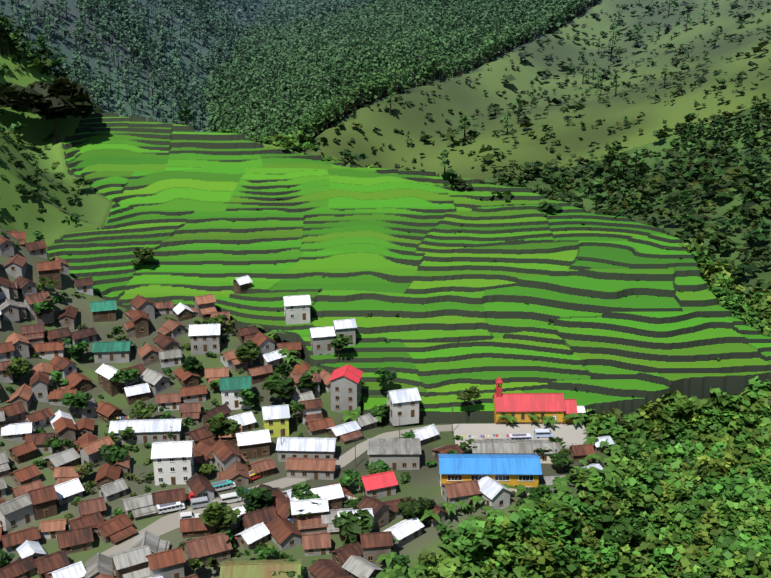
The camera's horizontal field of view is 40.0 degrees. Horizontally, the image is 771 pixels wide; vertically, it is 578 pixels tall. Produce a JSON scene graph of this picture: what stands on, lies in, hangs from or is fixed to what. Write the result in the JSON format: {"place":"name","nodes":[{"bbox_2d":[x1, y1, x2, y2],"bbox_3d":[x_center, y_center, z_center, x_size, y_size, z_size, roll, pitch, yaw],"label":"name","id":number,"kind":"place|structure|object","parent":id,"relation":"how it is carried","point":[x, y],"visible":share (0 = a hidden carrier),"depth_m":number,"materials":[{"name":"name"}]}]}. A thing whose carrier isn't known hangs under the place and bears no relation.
{"place":"outdoors","nodes":[
{"label":"outdoors","id":0,"kind":"place"},
{"bbox_2d":[100,424,452,557],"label":"village road","id":1,"kind":"structure","parent":0,"point":[164,525],"depth_m":240.99,"materials":[{"name":"concrete"}]},
{"bbox_2d":[0,0,770,179],"bbox_3d":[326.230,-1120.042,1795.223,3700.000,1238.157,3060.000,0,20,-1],"label":"mountain terrain","id":2,"kind":"structure","parent":0,"point":[469,99],"depth_m":698.00,"materials":[{"name":"green plant"}]},
{"bbox_2d":[209,0,372,30],"bbox_3d":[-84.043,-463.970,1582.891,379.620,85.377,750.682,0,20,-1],"label":"forest pines","id":3,"kind":"object","parent":2,"relation":"on","point":[272,10],"visible":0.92,"depth_m":1310.83,"materials":[{"name":"green plant"}]},
{"bbox_2d":[0,0,770,206],"bbox_3d":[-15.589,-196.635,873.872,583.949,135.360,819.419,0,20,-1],"label":"forest pines","id":4,"kind":"object","parent":2,"relation":"on","point":[316,60],"visible":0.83,"depth_m":882.89,"materials":[{"name":"green plant"}]},
{"bbox_2d":[314,0,770,217],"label":"slope shrubs","id":5,"kind":"object","parent":2,"relation":"on","point":[708,196],"visible":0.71,"depth_m":650.20,"materials":[{"name":"green plant"}]},
{"bbox_2d":[0,28,770,577],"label":"terrain","id":6,"kind":"structure","parent":0,"point":[92,208],"depth_m":304.22,"materials":[{"name":"green plant"}]},
{"bbox_2d":[0,298,26,321],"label":"house","id":7,"kind":"structure","parent":6,"relation":"on","point":[11,310],"depth_m":294.81,"materials":[{"name":"concrete"}]},
{"bbox_2d":[0,401,26,424],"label":"house","id":8,"kind":"structure","parent":6,"relation":"on","point":[14,413],"depth_m":266.62,"materials":[{"name":"concrete"}]},
{"bbox_2d":[2,254,27,277],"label":"house","id":9,"kind":"structure","parent":6,"relation":"on","point":[15,266],"depth_m":306.36,"materials":[{"name":"concrete"}]},
{"bbox_2d":[1,422,32,441],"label":"house","id":10,"kind":"structure","parent":6,"relation":"on","point":[17,432],"depth_m":261.11,"materials":[{"name":"metal"}]},
{"bbox_2d":[0,493,34,531],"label":"house","id":11,"kind":"structure","parent":6,"relation":"on","point":[16,512],"depth_m":229.89,"materials":[{"name":"metal"}]},
{"bbox_2d":[0,555,36,577],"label":"house","id":12,"kind":"structure","parent":6,"relation":"on","point":[20,566],"depth_m":212.49,"materials":[{"name":"metal"}]},
{"bbox_2d":[0,526,40,553],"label":"house","id":13,"kind":"structure","parent":6,"relation":"on","point":[12,541],"depth_m":222.12,"materials":[{"name":"metal"}]},
{"bbox_2d":[8,440,36,463],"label":"house","id":14,"kind":"structure","parent":6,"relation":"on","point":[22,453],"depth_m":255.06,"materials":[{"name":"metal"}]},
{"bbox_2d":[8,464,40,485],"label":"house","id":15,"kind":"structure","parent":6,"relation":"on","point":[25,475],"depth_m":245.90,"materials":[{"name":"metal"}]},
{"bbox_2d":[20,323,44,348],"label":"house","id":16,"kind":"structure","parent":6,"relation":"on","point":[33,333],"depth_m":292.90,"materials":[{"name":"concrete"}]},
{"bbox_2d":[22,291,54,323],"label":"house","id":17,"kind":"structure","parent":6,"relation":"on","point":[30,300],"depth_m":299.90,"materials":[{"name":"concrete"}]},
{"bbox_2d":[29,370,48,402],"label":"house","id":18,"kind":"structure","parent":6,"relation":"on","point":[39,383],"depth_m":277.71,"materials":[{"name":"concrete"}]},
{"bbox_2d":[25,407,54,429],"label":"house","id":19,"kind":"structure","parent":6,"relation":"on","point":[42,418],"depth_m":268.78,"materials":[{"name":"concrete"}]},
{"bbox_2d":[27,484,57,520],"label":"house","id":20,"kind":"structure","parent":6,"relation":"on","point":[43,500],"depth_m":233.28,"materials":[{"name":"metal"}]},
{"bbox_2d":[0,75,94,142],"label":"old tree","id":21,"kind":"object","parent":6,"relation":"on","point":[61,97],"visible":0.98,"depth_m":389.38,"materials":[{"name":"green plant"}]},
{"bbox_2d":[0,21,97,236],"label":"hill bushes","id":22,"kind":"object","parent":6,"relation":"on","point":[36,62],"visible":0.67,"depth_m":364.58,"materials":[{"name":"green plant"}]},
{"bbox_2d":[36,260,61,288],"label":"house","id":23,"kind":"structure","parent":6,"relation":"on","point":[50,270],"depth_m":311.63,"materials":[{"name":"metal"}]},
{"bbox_2d":[34,341,63,359],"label":"house","id":24,"kind":"structure","parent":6,"relation":"on","point":[49,350],"depth_m":291.62,"materials":[{"name":"concrete"}]},
{"bbox_2d":[32,550,69,577],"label":"house","id":25,"kind":"structure","parent":6,"relation":"on","point":[49,563],"depth_m":213.45,"materials":[{"name":"metal"}]},
{"bbox_2d":[39,518,66,538],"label":"house","id":26,"kind":"structure","parent":6,"relation":"on","point":[53,527],"depth_m":226.34,"materials":[{"name":"metal"}]},
{"bbox_2d":[44,448,79,470],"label":"house","id":27,"kind":"structure","parent":6,"relation":"on","point":[66,457],"depth_m":253.37,"materials":[{"name":"metal"}]},
{"bbox_2d":[52,416,76,448],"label":"house","id":28,"kind":"structure","parent":6,"relation":"on","point":[65,428],"depth_m":261.87,"materials":[{"name":"concrete"}]},
{"bbox_2d":[47,561,85,577],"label":"house","id":29,"kind":"structure","parent":6,"relation":"on","point":[76,570],"depth_m":210.42,"materials":[{"name":"metal"}]},
{"bbox_2d":[54,478,84,505],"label":"house","id":30,"kind":"structure","parent":6,"relation":"on","point":[69,491],"depth_m":240.07,"materials":[{"name":"metal"}]},
{"bbox_2d":[55,526,93,554],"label":"house","id":31,"kind":"structure","parent":6,"relation":"on","point":[75,540],"depth_m":221.40,"materials":[{"name":"metal"}]},
{"bbox_2d":[57,371,93,392],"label":"house","id":32,"kind":"structure","parent":6,"relation":"on","point":[80,382],"depth_m":284.47,"materials":[{"name":"concrete"}]},
{"bbox_2d":[60,390,92,409],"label":"village tree","id":33,"kind":"object","parent":6,"relation":"on","point":[74,400],"visible":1,"depth_m":272.71,"materials":[{"name":"green plant"}]},
{"bbox_2d":[66,511,103,532],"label":"house","id":34,"kind":"structure","parent":6,"relation":"on","point":[93,519],"depth_m":228.20,"materials":[{"name":"metal"}]},
{"bbox_2d":[77,496,106,517],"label":"house","id":35,"kind":"structure","parent":6,"relation":"on","point":[87,507],"depth_m":233.08,"materials":[{"name":"metal"}]},
{"bbox_2d":[0,13,192,124],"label":"crest pines","id":36,"kind":"object","parent":6,"relation":"on","point":[13,42],"visible":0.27,"depth_m":412.97,"materials":[{"name":"green plant"}]},
{"bbox_2d":[78,436,114,468],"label":"house","id":37,"kind":"structure","parent":6,"relation":"on","point":[90,452],"depth_m":254.00,"materials":[{"name":"metal"}]},
{"bbox_2d":[84,553,116,577],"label":"house","id":38,"kind":"structure","parent":6,"relation":"on","point":[97,564],"depth_m":212.16,"materials":[{"name":"metal"}]},
{"bbox_2d":[90,300,116,321],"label":"green roof house","id":39,"kind":"structure","parent":6,"relation":"on","point":[103,311],"depth_m":308.99,"materials":[{"name":"metal"}]},
{"bbox_2d":[94,463,121,488],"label":"house","id":40,"kind":"structure","parent":6,"relation":"on","point":[107,473],"depth_m":246.16,"materials":[{"name":"brown tile"}]},
{"bbox_2d":[95,401,123,423],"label":"house","id":41,"kind":"structure","parent":6,"relation":"on","point":[106,412],"depth_m":274.44,"materials":[{"name":"brown tile"}]},
{"bbox_2d":[95,363,124,396],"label":"house","id":42,"kind":"structure","parent":6,"relation":"on","point":[105,372],"depth_m":284.79,"materials":[{"name":"white metal"}]},
{"bbox_2d":[92,341,130,362],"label":"green roof house","id":43,"kind":"structure","parent":6,"relation":"on","point":[113,352],"depth_m":294.97,"materials":[{"name":"metal"}]},
{"bbox_2d":[99,478,127,501],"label":"house","id":44,"kind":"structure","parent":6,"relation":"on","point":[113,490],"depth_m":241.04,"materials":[{"name":"metal"}]},
{"bbox_2d":[98,442,128,464],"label":"village tree","id":45,"kind":"object","parent":6,"relation":"on","point":[111,453],"visible":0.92,"depth_m":251.82,"materials":[{"name":"green plant"}]},
{"bbox_2d":[91,513,137,544],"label":"house","id":46,"kind":"structure","parent":6,"relation":"on","point":[117,529],"depth_m":225.93,"materials":[{"name":"metal"}]},
{"bbox_2d":[109,545,151,577],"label":"house","id":47,"kind":"structure","parent":6,"relation":"on","point":[132,563],"depth_m":210.86,"materials":[{"name":"metal"}]},
{"bbox_2d":[123,309,149,337],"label":"house","id":48,"kind":"structure","parent":6,"relation":"on","point":[137,325],"depth_m":304.40,"materials":[{"name":"wood"}]},
{"bbox_2d":[123,383,150,404],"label":"house","id":49,"kind":"structure","parent":6,"relation":"on","point":[134,393],"depth_m":281.92,"materials":[{"name":"metal"}]},
{"bbox_2d":[123,294,155,320],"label":"house","id":50,"kind":"structure","parent":6,"relation":"on","point":[141,303],"depth_m":310.59,"materials":[{"name":"concrete"}]},
{"bbox_2d":[121,491,160,520],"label":"house","id":51,"kind":"structure","parent":6,"relation":"on","point":[142,506],"depth_m":234.53,"materials":[{"name":"metal"}]},
{"bbox_2d":[108,418,183,443],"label":"long building","id":52,"kind":"structure","parent":6,"relation":"on","point":[151,430],"depth_m":265.24,"materials":[{"name":"metal"}]},
{"bbox_2d":[131,530,169,553],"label":"house","id":53,"kind":"structure","parent":6,"relation":"on","point":[156,543],"depth_m":220.16,"materials":[{"name":"metal"}]},
{"bbox_2d":[138,368,171,394],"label":"house","id":54,"kind":"structure","parent":6,"relation":"on","point":[157,382],"depth_m":286.04,"materials":[{"name":"concrete"}]},
{"bbox_2d":[147,547,185,577],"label":"house","id":55,"kind":"structure","parent":6,"relation":"on","point":[167,564],"depth_m":210.15,"materials":[{"name":"metal"}]},
{"bbox_2d":[152,487,185,504],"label":"house","id":56,"kind":"structure","parent":6,"relation":"on","point":[169,495],"depth_m":237.13,"materials":[{"name":"metal"}]},
{"bbox_2d":[151,440,193,484],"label":"apartment building","id":57,"kind":"structure","parent":6,"relation":"on","point":[173,462],"depth_m":246.03,"materials":[{"name":"concrete"}]},
{"bbox_2d":[179,385,206,402],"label":"house","id":58,"kind":"structure","parent":6,"relation":"on","point":[193,394],"depth_m":282.04,"materials":[{"name":"concrete"}]},
{"bbox_2d":[180,518,216,537],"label":"house","id":59,"kind":"structure","parent":6,"relation":"on","point":[192,527],"depth_m":226.50,"materials":[{"name":"metal"}]},
{"bbox_2d":[186,473,216,498],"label":"house","id":60,"kind":"structure","parent":6,"relation":"on","point":[199,485],"depth_m":241.45,"materials":[{"name":"metal"}]},
{"bbox_2d":[183,425,219,446],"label":"house","id":61,"kind":"structure","parent":6,"relation":"on","point":[203,433],"depth_m":264.48,"materials":[{"name":"concrete"}]},
{"bbox_2d":[193,440,213,466],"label":"house","id":62,"kind":"structure","parent":6,"relation":"on","point":[202,452],"depth_m":256.92,"materials":[{"name":"metal"}]},
{"bbox_2d":[188,324,220,354],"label":"house","id":63,"kind":"structure","parent":6,"relation":"on","point":[204,338],"depth_m":298.59,"materials":[{"name":"concrete"}]},
{"bbox_2d":[193,294,216,319],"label":"house","id":64,"kind":"structure","parent":6,"relation":"on","point":[204,305],"depth_m":313.25,"materials":[{"name":"concrete"}]},
{"bbox_2d":[183,532,232,568],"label":"red roof house","id":65,"kind":"structure","parent":6,"relation":"on","point":[217,546],"depth_m":217.10,"materials":[{"name":"metal"}]},
{"bbox_2d":[198,501,240,529],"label":"village tree","id":66,"kind":"object","parent":6,"relation":"on","point":[223,514],"visible":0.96,"depth_m":222.84,"materials":[{"name":"green plant"}]},
{"bbox_2d":[205,412,242,437],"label":"village tree","id":67,"kind":"object","parent":6,"relation":"on","point":[220,424],"visible":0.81,"depth_m":259.57,"materials":[{"name":"green plant"}]},
{"bbox_2d":[210,439,248,471],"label":"house","id":68,"kind":"structure","parent":6,"relation":"on","point":[224,452],"depth_m":252.16,"materials":[{"name":"metal"}]},
{"bbox_2d":[217,461,250,485],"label":"house","id":69,"kind":"structure","parent":6,"relation":"on","point":[240,476],"depth_m":247.44,"materials":[{"name":"metal"}]},
{"bbox_2d":[219,376,251,409],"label":"green roof house","id":70,"kind":"structure","parent":6,"relation":"on","point":[230,387],"depth_m":279.06,"materials":[{"name":"concrete"}]},
{"bbox_2d":[234,522,269,549],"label":"house","id":71,"kind":"structure","parent":6,"relation":"on","point":[252,537],"depth_m":222.63,"materials":[{"name":"metal"}]},
{"bbox_2d":[235,429,270,459],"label":"house","id":72,"kind":"structure","parent":6,"relation":"on","point":[252,444],"depth_m":258.13,"materials":[{"name":"metal"}]},
{"bbox_2d":[240,506,276,529],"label":"house","id":73,"kind":"structure","parent":6,"relation":"on","point":[267,515],"depth_m":228.59,"materials":[{"name":"metal"}]},
{"bbox_2d":[243,487,274,512],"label":"village tree","id":74,"kind":"object","parent":6,"relation":"on","point":[254,495],"visible":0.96,"depth_m":232.21,"materials":[{"name":"green plant"}]},
{"bbox_2d":[219,559,301,577],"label":"building","id":75,"kind":"structure","parent":6,"relation":"on","point":[251,569],"depth_m":207.74,"materials":[{"name":"metal"}]},
{"bbox_2d":[247,458,276,479],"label":"house","id":76,"kind":"structure","parent":6,"relation":"on","point":[265,467],"depth_m":250.55,"materials":[{"name":"metal"}]},
{"bbox_2d":[261,404,289,437],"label":"yellow house","id":77,"kind":"structure","parent":6,"relation":"on","point":[276,420],"depth_m":267.69,"materials":[{"name":"paint"}]},
{"bbox_2d":[261,361,295,403],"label":"village tree","id":78,"kind":"object","parent":6,"relation":"on","point":[276,385],"visible":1,"depth_m":277.16,"materials":[{"name":"green plant"}]},
{"bbox_2d":[266,515,301,550],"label":"house","id":79,"kind":"structure","parent":6,"relation":"on","point":[284,534],"depth_m":222.66,"materials":[{"name":"metal"}]},
{"bbox_2d":[0,231,590,577],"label":"village bushes","id":80,"kind":"object","parent":6,"relation":"on","point":[268,550],"visible":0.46,"depth_m":253.12,"materials":[{"name":"green plant"}]},
{"bbox_2d":[276,437,336,461],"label":"long building","id":81,"kind":"structure","parent":6,"relation":"on","point":[309,447],"depth_m":256.80,"materials":[{"name":"metal"}]},
{"bbox_2d":[290,498,328,533],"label":"house","id":82,"kind":"structure","parent":6,"relation":"on","point":[309,523],"depth_m":228.24,"materials":[{"name":"metal"}]},
{"bbox_2d":[285,457,336,479],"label":"house","id":83,"kind":"structure","parent":6,"relation":"on","point":[312,468],"depth_m":249.42,"materials":[{"name":"metal"}]},
{"bbox_2d":[299,398,322,423],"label":"house","id":84,"kind":"structure","parent":6,"relation":"on","point":[311,411],"depth_m":273.82,"materials":[{"name":"concrete"}]},
{"bbox_2d":[301,531,330,555],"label":"house","id":85,"kind":"structure","parent":6,"relation":"on","point":[315,543],"depth_m":219.22,"materials":[{"name":"metal"}]},
{"bbox_2d":[305,417,334,436],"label":"house","id":86,"kind":"structure","parent":6,"relation":"on","point":[317,427],"depth_m":269.37,"materials":[{"name":"concrete"}]},
{"bbox_2d":[307,484,343,508],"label":"house","id":87,"kind":"structure","parent":6,"relation":"on","point":[334,494],"depth_m":233.59,"materials":[{"name":"metal"}]},
{"bbox_2d":[307,559,352,577],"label":"house","id":88,"kind":"structure","parent":6,"relation":"on","point":[323,568],"depth_m":205.93,"materials":[{"name":"metal"}]},
{"bbox_2d":[327,421,363,444],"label":"house","id":89,"kind":"structure","parent":6,"relation":"on","point":[347,433],"depth_m":267.15,"materials":[{"name":"metal"}]},
{"bbox_2d":[329,364,362,413],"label":"house","id":90,"kind":"structure","parent":6,"relation":"on","point":[345,380],"depth_m":278.53,"materials":[{"name":"grey concrete"}]},
{"bbox_2d":[330,542,362,569],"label":"house","id":91,"kind":"structure","parent":6,"relation":"on","point":[341,555],"depth_m":215.74,"materials":[{"name":"metal"}]},
{"bbox_2d":[332,508,375,543],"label":"village tree","id":92,"kind":"object","parent":6,"relation":"on","point":[353,527],"visible":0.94,"depth_m":220.86,"materials":[{"name":"green plant"}]},
{"bbox_2d":[342,555,382,577],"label":"house","id":93,"kind":"structure","parent":6,"relation":"on","point":[356,566],"depth_m":210.56,"materials":[{"name":"metal"}]},
{"bbox_2d":[356,495,390,530],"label":"house","id":94,"kind":"structure","parent":6,"relation":"on","point":[380,509],"depth_m":228.87,"materials":[{"name":"metal"}]},
{"bbox_2d":[360,531,392,563],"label":"house","id":95,"kind":"structure","parent":6,"relation":"on","point":[374,546],"depth_m":216.04,"materials":[{"name":"metal"}]},
{"bbox_2d":[359,471,397,497],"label":"red roof house","id":96,"kind":"structure","parent":6,"relation":"on","point":[379,485],"depth_m":241.34,"materials":[{"name":"metal"}]},
{"bbox_2d":[2,15,770,298],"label":"trees","id":97,"kind":"object","parent":6,"relation":"on","point":[694,219],"visible":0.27,"depth_m":478.31,"materials":[{"name":"green plant"}]},
{"bbox_2d":[367,438,420,469],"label":"concrete house","id":98,"kind":"structure","parent":6,"relation":"on","point":[398,453],"depth_m":253.05,"materials":[{"name":"grey concrete"}]},
{"bbox_2d":[382,517,424,547],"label":"house","id":99,"kind":"structure","parent":6,"relation":"on","point":[404,531],"depth_m":224.75,"materials":[{"name":"metal"}]},
{"bbox_2d":[387,387,420,425],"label":"house","id":100,"kind":"structure","parent":6,"relation":"on","point":[403,404],"depth_m":274.39,"materials":[{"name":"paint"}]},
{"bbox_2d":[46,113,770,425],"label":"rice terraces","id":101,"kind":"object","parent":6,"relation":"on","point":[474,319],"visible":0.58,"depth_m":333.25,"materials":[{"name":"green plant"}]},
{"bbox_2d":[283,295,310,324],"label":"house","id":102,"kind":"structure","parent":101,"relation":"on","point":[296,309],"depth_m":308.79,"materials":[{"name":"paint"}]},
{"bbox_2d":[308,326,335,355],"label":"house","id":103,"kind":"structure","parent":101,"relation":"on","point":[321,338],"depth_m":297.46,"materials":[{"name":"concrete"}]},
{"bbox_2d":[332,319,356,345],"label":"house","id":104,"kind":"structure","parent":101,"relation":"on","point":[347,327],"depth_m":299.97,"materials":[{"name":"concrete"}]},
{"bbox_2d":[397,496,435,518],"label":"village tree","id":105,"kind":"object","parent":6,"relation":"on","point":[408,508],"visible":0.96,"depth_m":229.20,"materials":[{"name":"green plant"}]},
{"bbox_2d":[441,480,481,506],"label":"house","id":106,"kind":"structure","parent":6,"relation":"on","point":[453,492],"depth_m":237.70,"materials":[{"name":"metal"}]},
{"bbox_2d":[438,454,541,495],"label":"school building","id":107,"kind":"structure","parent":6,"relation":"on","point":[525,470],"depth_m":241.00,"materials":[{"name":"metal"}]},
{"bbox_2d":[216,128,770,577],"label":"jungle trees","id":108,"kind":"object","parent":6,"relation":"on","point":[657,462],"visible":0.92,"depth_m":244.18,"materials":[{"name":"green plant"}]},
{"bbox_2d":[478,475,511,512],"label":"house","id":109,"kind":"structure","parent":6,"relation":"on","point":[495,494],"depth_m":236.82,"materials":[{"name":"metal"}]},
{"bbox_2d":[249,314,770,577],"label":"banana plants","id":110,"kind":"object","parent":6,"relation":"on","point":[560,485],"visible":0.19,"depth_m":240.95,"materials":[{"name":"green plant"}]},
{"bbox_2d":[471,440,561,463],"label":"long building","id":111,"kind":"structure","parent":6,"relation":"on","point":[507,446],"depth_m":256.32,"materials":[{"name":"metal"}]},
{"bbox_2d":[492,373,577,423],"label":"church","id":112,"kind":"structure","parent":6,"relation":"on","point":[521,407],"depth_m":274.77,"materials":[{"name":"metal"}]},
{"bbox_2d":[453,423,587,448],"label":"paved yard","id":113,"kind":"structure","parent":0,"point":[570,434],"depth_m":271.29,"materials":[{"name":"concrete"}]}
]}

